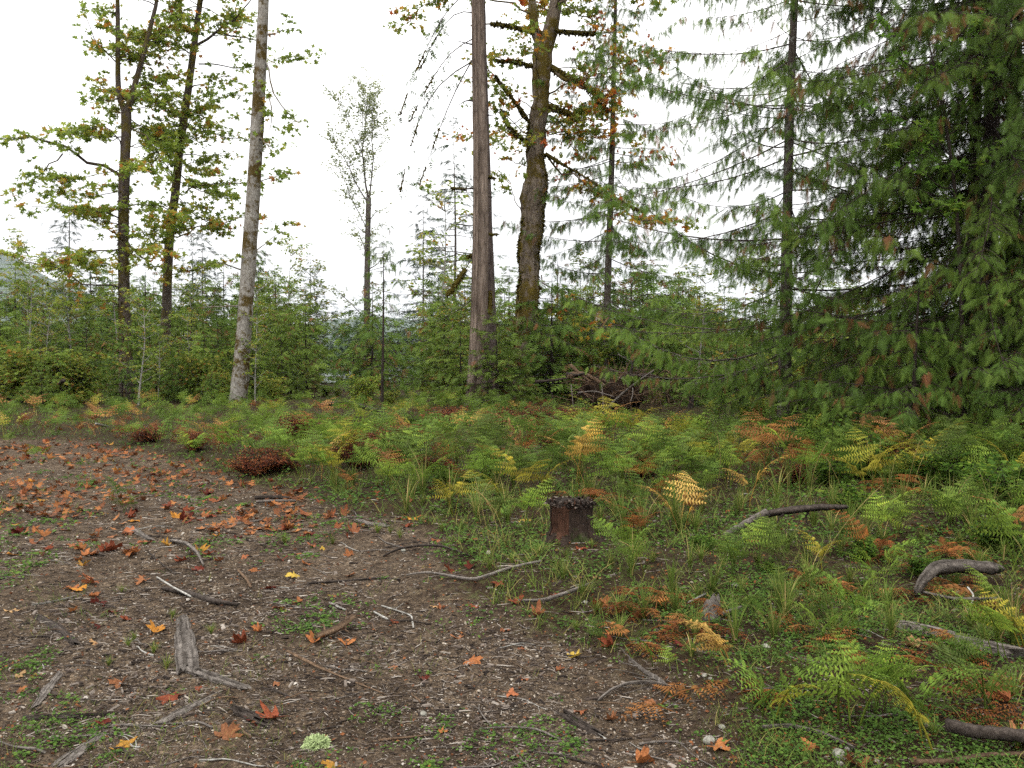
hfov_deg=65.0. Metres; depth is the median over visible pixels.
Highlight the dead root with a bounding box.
[170,539,204,565]
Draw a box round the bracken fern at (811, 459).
[746,419,861,489]
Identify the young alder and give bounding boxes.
[0,228,62,349]
[0,256,53,353]
[17,294,68,361]
[29,275,66,348]
[36,250,106,352]
[82,255,153,357]
[107,287,176,404]
[134,314,177,401]
[166,308,207,382]
[172,279,228,345]
[172,282,214,345]
[172,286,201,321]
[184,306,215,342]
[230,310,277,403]
[233,271,281,389]
[272,236,312,335]
[274,296,309,350]
[285,259,357,384]
[287,298,319,390]
[354,325,375,375]
[391,179,472,344]
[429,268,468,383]
[442,262,515,363]
[565,249,626,360]
[658,260,741,405]
[684,300,717,385]
[705,317,733,376]
[737,250,800,332]
[822,279,862,339]
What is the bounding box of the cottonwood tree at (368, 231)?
[318,65,395,368]
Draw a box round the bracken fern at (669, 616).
[643,613,730,653]
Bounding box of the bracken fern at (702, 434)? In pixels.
[647,425,727,483]
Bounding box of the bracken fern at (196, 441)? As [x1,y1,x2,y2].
[172,429,214,456]
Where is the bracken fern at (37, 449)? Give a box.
[27,444,53,460]
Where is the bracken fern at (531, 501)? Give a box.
[513,477,554,530]
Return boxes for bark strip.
[33,613,81,645]
[124,526,151,539]
[226,704,273,729]
[354,519,389,526]
[553,708,610,737]
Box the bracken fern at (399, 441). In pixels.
[375,425,454,477]
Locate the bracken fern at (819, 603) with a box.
[794,590,838,625]
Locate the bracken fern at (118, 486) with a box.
[101,474,134,500]
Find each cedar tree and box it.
[498,0,737,395]
[542,0,1022,418]
[713,0,1023,459]
[785,288,1021,453]
[920,227,1023,441]
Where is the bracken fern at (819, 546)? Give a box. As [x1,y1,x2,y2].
[796,529,841,571]
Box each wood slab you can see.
[174,614,198,674]
[180,666,250,688]
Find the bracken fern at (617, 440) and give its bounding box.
[567,419,632,482]
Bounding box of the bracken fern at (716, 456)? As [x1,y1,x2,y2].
[670,441,736,485]
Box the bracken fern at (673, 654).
[656,643,677,670]
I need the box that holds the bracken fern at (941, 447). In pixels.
[882,430,988,488]
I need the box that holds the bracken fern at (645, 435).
[605,414,668,453]
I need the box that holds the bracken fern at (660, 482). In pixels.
[649,472,676,504]
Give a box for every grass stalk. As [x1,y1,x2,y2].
[471,486,514,545]
[475,479,502,555]
[482,495,502,549]
[483,443,511,507]
[563,562,613,607]
[620,541,656,575]
[708,432,720,495]
[799,484,882,574]
[802,563,820,596]
[808,444,826,497]
[904,436,921,503]
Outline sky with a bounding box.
[0,0,1023,335]
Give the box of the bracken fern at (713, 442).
[704,434,743,472]
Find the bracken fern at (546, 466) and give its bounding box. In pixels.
[489,440,575,495]
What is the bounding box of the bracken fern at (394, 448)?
[348,418,433,481]
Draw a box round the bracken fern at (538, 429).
[518,420,578,462]
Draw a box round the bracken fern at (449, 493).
[426,469,475,515]
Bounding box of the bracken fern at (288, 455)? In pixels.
[271,444,313,476]
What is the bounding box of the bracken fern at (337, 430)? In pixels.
[325,415,360,467]
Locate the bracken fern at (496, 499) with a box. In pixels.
[463,470,529,530]
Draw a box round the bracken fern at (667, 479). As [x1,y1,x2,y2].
[646,468,715,517]
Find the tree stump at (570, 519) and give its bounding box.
[542,495,609,545]
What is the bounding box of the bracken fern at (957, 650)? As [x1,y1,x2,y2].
[904,618,986,689]
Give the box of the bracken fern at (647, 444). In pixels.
[629,431,706,486]
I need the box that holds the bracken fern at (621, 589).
[604,586,686,618]
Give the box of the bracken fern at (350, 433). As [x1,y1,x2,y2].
[305,415,382,470]
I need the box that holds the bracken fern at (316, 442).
[281,434,332,463]
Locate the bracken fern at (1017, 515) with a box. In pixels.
[970,496,1023,529]
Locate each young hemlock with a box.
[0,259,58,349]
[0,293,36,366]
[0,312,37,400]
[0,336,11,396]
[1,319,25,343]
[13,355,65,408]
[17,254,136,376]
[17,335,86,404]
[50,316,97,377]
[58,300,114,387]
[74,274,153,348]
[97,276,171,355]
[102,276,198,393]
[109,270,181,371]
[112,296,174,388]
[136,333,173,398]
[140,282,233,384]
[156,355,193,400]
[158,300,206,363]
[175,324,227,400]
[185,254,239,346]
[186,273,233,341]
[196,305,258,377]
[207,260,285,346]
[217,308,282,400]
[224,266,345,385]
[229,304,283,394]
[232,278,308,386]
[250,296,302,392]
[252,286,353,398]
[252,314,316,398]
[253,292,341,392]
[336,307,408,390]
[379,260,467,383]
[393,283,469,389]
[396,296,466,388]
[396,307,468,395]
[412,298,465,385]
[417,301,470,390]
[418,308,490,406]
[439,310,469,384]
[442,303,547,410]
[469,265,541,342]
[495,282,514,348]
[497,321,512,352]
[539,257,619,335]
[610,285,677,394]
[615,255,711,311]
[635,303,709,402]
[646,275,699,316]
[651,274,716,350]
[656,297,728,402]
[690,277,758,349]
[728,340,776,407]
[734,318,772,393]
[751,287,832,391]
[771,274,836,364]
[830,340,884,421]
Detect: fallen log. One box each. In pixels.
[318,400,385,413]
[913,559,1004,594]
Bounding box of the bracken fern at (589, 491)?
[546,488,634,499]
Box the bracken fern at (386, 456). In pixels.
[360,442,423,487]
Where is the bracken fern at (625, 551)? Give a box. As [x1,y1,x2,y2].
[599,529,654,576]
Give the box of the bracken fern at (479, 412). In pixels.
[466,409,500,444]
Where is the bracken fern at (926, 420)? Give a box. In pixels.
[900,412,974,440]
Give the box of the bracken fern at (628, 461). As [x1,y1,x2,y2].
[596,443,692,486]
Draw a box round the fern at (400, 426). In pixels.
[371,423,433,455]
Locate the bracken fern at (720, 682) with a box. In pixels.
[703,678,794,711]
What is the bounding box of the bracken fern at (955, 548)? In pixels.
[876,545,997,572]
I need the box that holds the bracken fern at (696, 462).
[677,443,735,486]
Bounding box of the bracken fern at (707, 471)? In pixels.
[688,459,731,499]
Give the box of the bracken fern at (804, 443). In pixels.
[791,436,817,450]
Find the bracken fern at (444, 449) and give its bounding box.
[432,440,458,454]
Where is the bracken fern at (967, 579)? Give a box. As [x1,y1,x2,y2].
[928,575,984,595]
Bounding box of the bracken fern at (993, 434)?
[964,422,1023,468]
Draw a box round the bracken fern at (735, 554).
[708,518,756,582]
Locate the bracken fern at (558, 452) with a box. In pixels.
[541,441,577,472]
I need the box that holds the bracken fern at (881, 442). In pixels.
[831,433,902,480]
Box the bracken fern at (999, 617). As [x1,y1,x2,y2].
[930,584,1019,660]
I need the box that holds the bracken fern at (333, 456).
[302,436,355,480]
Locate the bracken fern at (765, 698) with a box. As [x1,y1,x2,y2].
[711,654,835,718]
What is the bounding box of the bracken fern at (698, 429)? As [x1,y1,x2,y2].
[685,422,708,443]
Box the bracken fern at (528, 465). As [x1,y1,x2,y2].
[493,442,551,501]
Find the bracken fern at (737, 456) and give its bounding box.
[702,440,755,480]
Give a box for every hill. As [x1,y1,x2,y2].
[0,255,118,343]
[227,316,498,353]
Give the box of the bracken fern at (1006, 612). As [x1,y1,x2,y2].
[978,588,1023,647]
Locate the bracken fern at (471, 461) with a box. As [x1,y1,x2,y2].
[451,447,525,479]
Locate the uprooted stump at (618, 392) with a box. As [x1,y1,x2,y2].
[535,354,701,411]
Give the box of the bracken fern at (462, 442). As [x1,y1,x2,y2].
[438,420,503,471]
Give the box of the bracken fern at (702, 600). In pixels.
[626,587,726,617]
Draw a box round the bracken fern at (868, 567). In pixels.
[840,550,919,596]
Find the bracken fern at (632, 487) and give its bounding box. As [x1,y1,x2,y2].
[594,465,656,518]
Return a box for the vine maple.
[857,5,1023,431]
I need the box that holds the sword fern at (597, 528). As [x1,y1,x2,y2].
[591,508,639,534]
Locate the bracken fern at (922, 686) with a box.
[848,648,988,722]
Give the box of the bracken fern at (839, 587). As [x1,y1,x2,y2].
[792,563,906,625]
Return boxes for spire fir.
[25,170,102,328]
[161,225,219,318]
[178,213,231,333]
[294,253,336,350]
[384,187,450,360]
[395,116,511,309]
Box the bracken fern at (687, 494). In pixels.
[638,471,720,531]
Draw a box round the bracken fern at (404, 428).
[360,418,442,469]
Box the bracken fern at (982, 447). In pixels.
[958,440,1013,465]
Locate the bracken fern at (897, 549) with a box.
[844,536,937,578]
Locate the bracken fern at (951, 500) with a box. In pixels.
[923,473,977,533]
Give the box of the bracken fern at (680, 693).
[620,682,723,726]
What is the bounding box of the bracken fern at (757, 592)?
[738,585,779,615]
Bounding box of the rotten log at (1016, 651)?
[889,618,1023,658]
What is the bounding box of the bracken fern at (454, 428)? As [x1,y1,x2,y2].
[428,413,483,439]
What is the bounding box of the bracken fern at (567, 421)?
[551,411,599,429]
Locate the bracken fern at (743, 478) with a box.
[724,454,792,506]
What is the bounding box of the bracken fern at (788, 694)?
[770,684,820,720]
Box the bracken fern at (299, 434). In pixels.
[255,419,320,463]
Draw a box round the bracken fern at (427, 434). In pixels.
[398,416,469,459]
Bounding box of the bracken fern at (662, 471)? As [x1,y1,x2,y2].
[627,448,688,496]
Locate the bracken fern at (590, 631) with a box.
[582,615,607,647]
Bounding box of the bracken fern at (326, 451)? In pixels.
[306,431,349,478]
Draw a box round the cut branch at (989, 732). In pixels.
[945,718,1023,742]
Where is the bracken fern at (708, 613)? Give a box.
[659,608,750,644]
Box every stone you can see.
[703,735,714,744]
[832,748,844,759]
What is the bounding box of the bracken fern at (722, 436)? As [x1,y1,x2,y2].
[705,424,746,463]
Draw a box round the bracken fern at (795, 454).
[790,449,826,466]
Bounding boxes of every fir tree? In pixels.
[392,0,520,409]
[484,0,499,403]
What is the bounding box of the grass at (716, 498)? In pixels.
[0,402,1023,767]
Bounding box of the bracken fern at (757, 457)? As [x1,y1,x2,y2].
[731,449,770,470]
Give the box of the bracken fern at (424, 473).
[393,449,453,494]
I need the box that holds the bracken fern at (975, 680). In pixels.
[902,640,1023,712]
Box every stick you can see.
[162,587,238,605]
[226,519,262,522]
[237,569,251,587]
[255,495,291,498]
[256,499,295,502]
[315,610,355,638]
[382,544,470,556]
[406,560,541,579]
[518,582,592,601]
[719,606,741,615]
[762,723,854,749]
[910,751,1023,765]
[922,591,995,599]
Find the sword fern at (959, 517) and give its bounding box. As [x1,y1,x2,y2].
[908,477,1018,525]
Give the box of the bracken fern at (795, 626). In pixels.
[768,611,857,641]
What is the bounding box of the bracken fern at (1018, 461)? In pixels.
[975,436,1023,469]
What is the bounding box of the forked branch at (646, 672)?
[618,649,673,690]
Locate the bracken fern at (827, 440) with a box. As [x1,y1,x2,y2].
[784,421,863,457]
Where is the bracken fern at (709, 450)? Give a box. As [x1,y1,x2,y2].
[679,435,739,475]
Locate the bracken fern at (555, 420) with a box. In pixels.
[537,411,608,462]
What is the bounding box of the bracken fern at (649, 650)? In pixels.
[629,637,654,665]
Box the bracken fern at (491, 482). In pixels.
[465,469,505,507]
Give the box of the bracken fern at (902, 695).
[851,674,931,748]
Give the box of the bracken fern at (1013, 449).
[987,442,1023,459]
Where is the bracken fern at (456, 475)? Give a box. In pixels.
[429,462,465,489]
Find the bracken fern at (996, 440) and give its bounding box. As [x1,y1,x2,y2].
[957,416,1023,461]
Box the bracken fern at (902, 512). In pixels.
[878,495,925,537]
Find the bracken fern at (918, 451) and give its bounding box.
[869,435,945,476]
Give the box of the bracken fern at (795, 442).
[782,423,819,459]
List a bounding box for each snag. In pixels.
[124,357,136,398]
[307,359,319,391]
[687,392,693,408]
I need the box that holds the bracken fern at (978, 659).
[921,628,991,669]
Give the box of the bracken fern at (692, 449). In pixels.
[671,430,725,475]
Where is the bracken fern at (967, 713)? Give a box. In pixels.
[917,686,1005,726]
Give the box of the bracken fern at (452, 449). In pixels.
[429,426,472,471]
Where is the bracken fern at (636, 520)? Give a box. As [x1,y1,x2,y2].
[617,505,662,537]
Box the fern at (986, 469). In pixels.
[957,458,1023,506]
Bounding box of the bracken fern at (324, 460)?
[285,432,408,487]
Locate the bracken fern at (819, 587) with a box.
[791,578,845,599]
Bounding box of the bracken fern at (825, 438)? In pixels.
[805,426,856,451]
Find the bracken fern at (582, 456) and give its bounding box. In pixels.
[519,430,620,484]
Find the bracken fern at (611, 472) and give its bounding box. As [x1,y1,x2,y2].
[587,438,675,493]
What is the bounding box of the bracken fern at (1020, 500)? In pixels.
[1005,475,1023,504]
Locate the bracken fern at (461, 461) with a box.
[448,450,496,475]
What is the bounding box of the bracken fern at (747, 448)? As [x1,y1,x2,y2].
[719,434,764,467]
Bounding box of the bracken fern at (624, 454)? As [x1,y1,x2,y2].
[603,439,640,477]
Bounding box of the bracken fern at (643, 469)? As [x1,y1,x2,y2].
[631,460,654,483]
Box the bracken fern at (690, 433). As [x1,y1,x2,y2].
[680,426,703,447]
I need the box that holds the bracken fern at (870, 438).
[856,423,921,451]
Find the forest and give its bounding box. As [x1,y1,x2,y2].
[2,276,946,366]
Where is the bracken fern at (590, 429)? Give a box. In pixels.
[551,413,619,464]
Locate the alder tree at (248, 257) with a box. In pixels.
[191,0,308,404]
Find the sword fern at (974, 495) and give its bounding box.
[930,469,1023,508]
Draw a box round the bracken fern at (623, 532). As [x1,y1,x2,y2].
[587,515,662,560]
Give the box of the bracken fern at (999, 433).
[970,430,1010,459]
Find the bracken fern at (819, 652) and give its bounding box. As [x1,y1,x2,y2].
[748,634,877,699]
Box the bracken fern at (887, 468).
[834,442,913,489]
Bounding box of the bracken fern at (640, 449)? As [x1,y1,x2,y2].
[609,426,698,486]
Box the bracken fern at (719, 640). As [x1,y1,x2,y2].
[677,619,732,666]
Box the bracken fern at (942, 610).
[926,600,988,627]
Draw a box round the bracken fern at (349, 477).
[337,467,361,488]
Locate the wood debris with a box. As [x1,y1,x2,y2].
[0,439,1023,767]
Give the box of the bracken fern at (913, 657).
[885,646,980,693]
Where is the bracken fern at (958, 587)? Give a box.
[920,584,997,612]
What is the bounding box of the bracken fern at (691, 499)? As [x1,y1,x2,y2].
[675,487,706,515]
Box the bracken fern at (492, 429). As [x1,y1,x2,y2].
[470,409,531,448]
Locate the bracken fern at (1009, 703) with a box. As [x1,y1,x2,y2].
[952,676,1023,726]
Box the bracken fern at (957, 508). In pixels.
[926,487,1023,542]
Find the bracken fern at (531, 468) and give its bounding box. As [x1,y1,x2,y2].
[484,445,578,510]
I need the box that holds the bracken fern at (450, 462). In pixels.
[434,454,465,484]
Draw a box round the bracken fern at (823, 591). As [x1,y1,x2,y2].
[803,581,874,617]
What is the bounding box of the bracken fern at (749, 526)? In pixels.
[711,516,770,568]
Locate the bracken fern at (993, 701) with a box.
[951,676,1023,711]
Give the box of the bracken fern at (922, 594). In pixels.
[872,583,950,605]
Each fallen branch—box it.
[307,577,400,583]
[723,508,769,536]
[768,504,847,525]
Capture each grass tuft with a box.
[101,655,114,665]
[122,635,134,645]
[147,641,160,652]
[158,654,173,668]
[206,624,215,633]
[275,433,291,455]
[279,534,289,543]
[329,466,342,492]
[348,459,366,484]
[373,522,384,532]
[392,476,418,512]
[397,462,421,501]
[411,448,439,492]
[411,464,435,495]
[417,493,427,505]
[437,463,460,513]
[437,519,445,531]
[454,517,466,529]
[459,477,494,521]
[462,482,498,506]
[478,445,493,477]
[478,555,503,569]
[486,458,511,494]
[489,472,519,501]
[493,493,515,520]
[496,480,522,522]
[501,552,519,563]
[506,451,524,484]
[529,541,546,556]
[536,459,556,494]
[546,558,575,578]
[547,552,564,567]
[564,617,586,630]
[568,446,591,483]
[568,473,598,497]
[568,574,600,598]
[575,463,604,498]
[582,467,598,496]
[585,537,596,547]
[589,599,602,614]
[593,498,613,521]
[596,545,623,565]
[603,481,635,528]
[603,606,635,629]
[604,489,624,516]
[607,579,633,613]
[609,536,642,576]
[611,453,637,482]
[612,621,632,636]
[615,529,655,566]
[621,489,659,530]
[623,600,636,613]
[629,539,647,556]
[630,495,653,515]
[630,575,670,618]
[632,524,645,536]
[646,503,667,515]
[649,548,662,561]
[655,470,695,529]
[660,560,681,579]
[661,551,692,595]
[661,580,694,614]
[671,502,688,532]
[671,599,714,638]
[674,632,706,656]
[682,506,711,532]
[682,531,707,566]
[685,581,707,595]
[687,568,733,595]
[689,538,713,561]
[695,495,713,512]
[696,554,728,585]
[708,578,753,643]
[713,432,733,476]
[714,553,738,568]
[728,485,744,514]
[729,425,739,454]
[729,570,751,590]
[736,487,750,508]
[739,422,752,451]
[746,591,804,639]
[748,545,775,567]
[751,457,764,483]
[756,562,798,614]
[761,463,790,496]
[762,498,781,520]
[763,448,775,465]
[768,509,788,536]
[769,574,802,611]
[770,483,787,516]
[771,440,801,488]
[772,562,804,620]
[773,521,803,550]
[792,554,821,571]
[795,556,832,591]
[797,540,813,562]
[797,546,820,586]
[798,448,822,491]
[799,493,828,526]
[820,570,846,590]
[820,622,845,643]
[821,475,850,513]
[822,601,850,632]
[825,510,844,530]
[829,521,852,556]
[829,562,861,585]
[832,510,851,535]
[838,492,852,514]
[841,489,870,535]
[843,514,887,535]
[844,508,870,546]
[844,560,887,602]
[851,490,876,528]
[872,520,901,540]
[872,573,910,598]
[873,576,908,613]
[874,457,903,499]
[875,595,912,636]
[877,506,919,533]
[889,470,921,506]
[904,661,929,678]
[911,529,927,540]
[916,475,932,499]
[918,711,944,736]
[922,474,941,512]
[938,474,970,523]
[938,536,964,547]
[947,528,968,543]
[947,572,967,589]
[956,598,981,630]
[957,465,977,499]
[959,611,1003,639]
[960,512,980,541]
[961,490,977,526]
[962,490,993,522]
[963,544,987,560]
[964,539,988,559]
[971,474,1010,514]
[982,580,1023,613]
[986,662,1023,697]
[990,606,1013,640]
[991,586,1023,645]
[993,717,1023,746]
[994,537,1011,560]
[998,447,1023,484]
[999,571,1023,614]
[1002,467,1023,512]
[1006,529,1023,560]
[1008,597,1023,640]
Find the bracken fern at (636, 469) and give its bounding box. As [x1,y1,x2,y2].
[615,456,660,489]
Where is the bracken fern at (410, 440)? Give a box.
[365,426,434,470]
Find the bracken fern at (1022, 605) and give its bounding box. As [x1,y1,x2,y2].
[956,600,1023,620]
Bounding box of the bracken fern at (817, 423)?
[798,411,842,438]
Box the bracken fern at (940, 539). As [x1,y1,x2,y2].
[850,536,984,564]
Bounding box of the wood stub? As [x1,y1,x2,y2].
[701,593,720,621]
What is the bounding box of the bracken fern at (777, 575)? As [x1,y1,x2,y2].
[754,562,819,594]
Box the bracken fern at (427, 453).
[377,424,480,475]
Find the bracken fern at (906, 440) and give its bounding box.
[855,421,970,474]
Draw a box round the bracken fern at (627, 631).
[593,622,663,661]
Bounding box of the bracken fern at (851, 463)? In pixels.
[827,442,872,479]
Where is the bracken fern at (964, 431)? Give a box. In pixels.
[934,413,1022,463]
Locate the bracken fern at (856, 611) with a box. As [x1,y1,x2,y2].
[777,599,897,643]
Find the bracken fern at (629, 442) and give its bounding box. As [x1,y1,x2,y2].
[613,430,644,451]
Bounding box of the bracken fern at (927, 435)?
[884,417,982,443]
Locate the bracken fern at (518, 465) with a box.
[478,453,530,494]
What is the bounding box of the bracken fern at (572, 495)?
[557,486,614,508]
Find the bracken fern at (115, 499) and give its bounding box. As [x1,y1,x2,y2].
[101,493,146,512]
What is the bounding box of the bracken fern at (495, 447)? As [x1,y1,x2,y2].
[458,418,541,484]
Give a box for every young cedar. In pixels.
[0,280,75,353]
[8,277,102,377]
[11,308,68,356]
[59,271,130,359]
[71,264,193,372]
[71,286,118,376]
[91,324,157,402]
[94,302,155,393]
[111,297,178,392]
[141,337,200,402]
[148,299,266,396]
[190,359,231,405]
[191,336,257,399]
[216,250,330,373]
[326,276,423,400]
[354,223,435,407]
[397,277,507,384]
[498,271,623,402]
[498,279,596,393]
[509,256,596,342]
[527,333,577,399]
[538,307,559,394]
[538,315,568,396]
[557,329,598,397]
[559,292,618,359]
[584,244,694,331]
[586,268,635,334]
[589,289,691,396]
[601,282,672,352]
[610,313,669,395]
[611,263,714,371]
[623,321,695,404]
[649,277,749,355]
[662,347,734,407]
[664,264,714,337]
[687,311,760,393]
[694,337,773,405]
[700,311,774,400]
[709,292,777,391]
[804,263,884,340]
[816,282,902,355]
[831,287,885,324]
[876,285,930,383]
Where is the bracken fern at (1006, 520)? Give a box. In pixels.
[969,486,1023,571]
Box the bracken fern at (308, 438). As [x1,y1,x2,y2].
[260,428,343,485]
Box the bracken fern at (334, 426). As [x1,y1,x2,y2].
[318,418,378,465]
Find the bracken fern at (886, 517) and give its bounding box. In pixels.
[860,488,926,538]
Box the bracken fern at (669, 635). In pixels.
[655,630,728,651]
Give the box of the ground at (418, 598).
[0,382,1023,767]
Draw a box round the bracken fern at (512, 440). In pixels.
[479,411,572,467]
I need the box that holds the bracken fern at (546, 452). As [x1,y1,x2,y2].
[513,428,591,480]
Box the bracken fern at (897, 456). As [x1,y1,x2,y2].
[860,446,912,483]
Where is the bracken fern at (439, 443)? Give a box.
[429,432,453,455]
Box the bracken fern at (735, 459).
[694,439,769,487]
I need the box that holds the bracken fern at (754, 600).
[705,565,764,631]
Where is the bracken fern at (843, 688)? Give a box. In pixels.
[799,635,942,726]
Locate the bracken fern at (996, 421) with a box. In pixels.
[940,412,1015,447]
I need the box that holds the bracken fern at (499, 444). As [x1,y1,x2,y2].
[482,418,509,453]
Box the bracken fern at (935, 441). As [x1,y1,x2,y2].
[914,435,963,454]
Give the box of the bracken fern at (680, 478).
[670,471,699,495]
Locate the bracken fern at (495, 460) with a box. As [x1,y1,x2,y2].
[461,444,510,495]
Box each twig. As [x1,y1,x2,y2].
[0,686,58,690]
[0,741,45,753]
[4,691,63,701]
[12,634,50,637]
[26,763,82,767]
[32,596,73,604]
[32,665,105,668]
[44,560,69,563]
[70,733,113,737]
[71,598,115,606]
[106,746,129,758]
[107,724,166,727]
[116,735,140,747]
[118,713,202,734]
[137,646,153,655]
[148,535,175,538]
[148,551,176,574]
[156,576,191,596]
[160,756,200,765]
[166,721,212,728]
[171,722,194,730]
[195,696,237,707]
[197,649,240,652]
[199,758,267,766]
[238,726,251,738]
[262,686,289,696]
[265,602,299,606]
[283,692,310,699]
[286,650,383,693]
[315,725,339,729]
[323,666,366,672]
[329,602,345,610]
[330,691,363,699]
[344,659,381,664]
[373,611,387,619]
[378,537,401,546]
[378,734,428,741]
[381,603,413,626]
[384,541,419,547]
[388,620,424,622]
[424,744,501,749]
[428,596,470,601]
[451,753,519,767]
[466,703,490,726]
[478,708,538,713]
[480,726,560,739]
[497,695,545,711]
[499,749,529,767]
[500,643,538,647]
[503,638,551,653]
[528,750,568,755]
[552,753,608,767]
[563,655,593,657]
[569,729,631,746]
[598,680,674,700]
[598,702,683,709]
[605,635,647,640]
[616,711,664,721]
[629,751,675,764]
[639,740,684,745]
[640,696,694,714]
[641,746,677,767]
[672,735,713,766]
[687,593,705,602]
[718,629,736,640]
[740,683,790,693]
[841,710,898,716]
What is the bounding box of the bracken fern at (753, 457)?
[734,444,772,473]
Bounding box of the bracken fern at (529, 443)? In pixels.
[507,434,536,454]
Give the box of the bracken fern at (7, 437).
[0,426,23,445]
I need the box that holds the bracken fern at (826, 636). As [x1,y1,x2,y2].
[791,633,872,669]
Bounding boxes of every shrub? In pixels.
[0,341,69,402]
[13,347,85,404]
[24,350,116,403]
[64,392,87,407]
[91,367,117,390]
[116,424,165,442]
[154,383,173,398]
[166,347,233,401]
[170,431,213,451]
[200,367,231,403]
[222,448,290,475]
[235,444,311,472]
[256,375,291,401]
[275,412,321,441]
[318,388,331,395]
[326,428,395,468]
[331,387,343,396]
[343,372,388,404]
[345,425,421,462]
[377,390,400,405]
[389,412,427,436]
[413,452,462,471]
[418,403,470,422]
[423,372,444,390]
[426,461,460,486]
[445,364,466,394]
[457,469,491,492]
[477,448,506,476]
[479,402,521,426]
[498,345,510,395]
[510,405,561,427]
[526,425,565,447]
[537,340,624,400]
[554,406,605,424]
[610,450,679,477]
[650,389,667,405]
[660,413,711,435]
[669,417,716,447]
[686,532,721,550]
[688,350,738,394]
[728,393,771,421]
[749,333,894,416]
[752,556,788,575]
[754,399,770,420]
[761,409,820,446]
[763,462,816,485]
[776,371,836,423]
[798,332,907,413]
[802,451,864,486]
[806,417,871,463]
[815,480,891,511]
[828,432,912,479]
[834,437,961,470]
[845,533,880,559]
[869,451,920,486]
[885,422,925,453]
[902,552,947,576]
[906,439,970,487]
[917,429,1001,470]
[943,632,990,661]
[953,449,1013,488]
[965,513,1023,552]
[972,423,1023,468]
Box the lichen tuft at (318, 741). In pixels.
[300,733,331,750]
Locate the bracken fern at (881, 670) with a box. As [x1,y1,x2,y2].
[831,626,927,714]
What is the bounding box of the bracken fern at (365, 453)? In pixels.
[343,432,398,481]
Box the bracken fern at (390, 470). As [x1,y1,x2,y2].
[356,456,418,493]
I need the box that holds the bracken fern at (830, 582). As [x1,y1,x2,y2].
[783,568,859,596]
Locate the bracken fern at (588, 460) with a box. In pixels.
[554,440,625,477]
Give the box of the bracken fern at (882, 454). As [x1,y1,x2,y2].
[825,426,912,492]
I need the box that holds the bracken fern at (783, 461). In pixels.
[758,442,799,468]
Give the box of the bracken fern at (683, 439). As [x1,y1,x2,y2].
[638,415,710,477]
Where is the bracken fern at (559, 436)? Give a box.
[530,409,596,466]
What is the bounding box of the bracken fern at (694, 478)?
[673,469,715,511]
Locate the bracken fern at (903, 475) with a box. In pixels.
[856,474,924,493]
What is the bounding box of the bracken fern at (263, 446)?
[250,434,298,454]
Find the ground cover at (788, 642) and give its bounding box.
[0,402,1023,767]
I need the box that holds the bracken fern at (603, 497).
[574,489,632,503]
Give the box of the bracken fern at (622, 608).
[588,604,660,621]
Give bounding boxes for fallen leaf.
[9,525,23,532]
[15,670,25,679]
[22,482,32,489]
[29,537,42,543]
[36,528,50,536]
[41,541,53,548]
[68,584,86,590]
[74,542,86,549]
[77,560,89,565]
[81,547,98,555]
[81,571,102,582]
[89,591,100,595]
[90,597,106,606]
[95,718,112,725]
[98,542,111,551]
[105,539,122,550]
[108,674,128,688]
[111,736,137,749]
[120,615,132,619]
[121,526,136,534]
[122,545,139,555]
[124,509,134,515]
[133,575,149,584]
[146,619,167,635]
[156,691,185,704]
[161,537,170,545]
[170,511,180,517]
[174,554,190,561]
[175,510,193,520]
[181,505,194,510]
[191,565,203,571]
[194,543,209,551]
[199,510,210,516]
[205,523,222,531]
[208,721,244,742]
[217,494,226,500]
[230,629,251,642]
[238,479,247,486]
[251,622,264,631]
[256,700,281,718]
[285,571,299,577]
[296,505,313,516]
[305,630,325,645]
[321,509,334,519]
[321,758,340,767]
[330,522,343,527]
[338,634,354,647]
[340,504,349,515]
[344,548,352,556]
[345,522,359,533]
[416,674,429,679]
[444,563,453,571]
[463,654,482,664]
[464,560,476,568]
[491,579,504,587]
[503,687,518,697]
[505,593,523,605]
[531,599,545,615]
[565,649,580,659]
[589,594,611,607]
[598,630,617,646]
[603,710,617,719]
[627,746,654,762]
[644,698,655,704]
[675,639,690,645]
[706,737,731,751]
[799,737,825,750]
[843,748,874,767]
[900,634,920,647]
[986,683,1021,704]
[1009,720,1023,728]
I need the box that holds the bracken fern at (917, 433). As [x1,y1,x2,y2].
[897,425,968,447]
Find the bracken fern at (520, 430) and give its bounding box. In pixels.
[487,411,570,454]
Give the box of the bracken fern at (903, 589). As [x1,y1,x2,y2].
[836,588,916,607]
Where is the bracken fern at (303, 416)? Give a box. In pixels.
[284,410,335,425]
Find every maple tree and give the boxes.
[0,0,212,395]
[86,0,326,365]
[382,0,706,399]
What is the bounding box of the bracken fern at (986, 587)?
[964,564,1011,602]
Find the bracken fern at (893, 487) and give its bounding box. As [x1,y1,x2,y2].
[857,480,932,495]
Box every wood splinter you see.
[22,712,116,719]
[30,670,63,708]
[52,729,108,767]
[154,689,221,723]
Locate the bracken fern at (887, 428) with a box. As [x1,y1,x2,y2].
[854,413,936,448]
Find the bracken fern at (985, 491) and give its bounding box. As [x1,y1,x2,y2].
[960,477,1023,528]
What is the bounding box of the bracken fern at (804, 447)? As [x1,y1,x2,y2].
[785,439,816,454]
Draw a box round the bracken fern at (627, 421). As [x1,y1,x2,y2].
[568,395,654,442]
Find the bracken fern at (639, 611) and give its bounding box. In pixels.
[626,590,685,623]
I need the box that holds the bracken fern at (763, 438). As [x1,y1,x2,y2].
[735,412,805,479]
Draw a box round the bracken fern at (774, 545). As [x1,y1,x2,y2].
[750,514,806,574]
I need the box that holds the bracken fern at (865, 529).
[832,509,899,564]
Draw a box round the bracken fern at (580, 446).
[544,417,610,487]

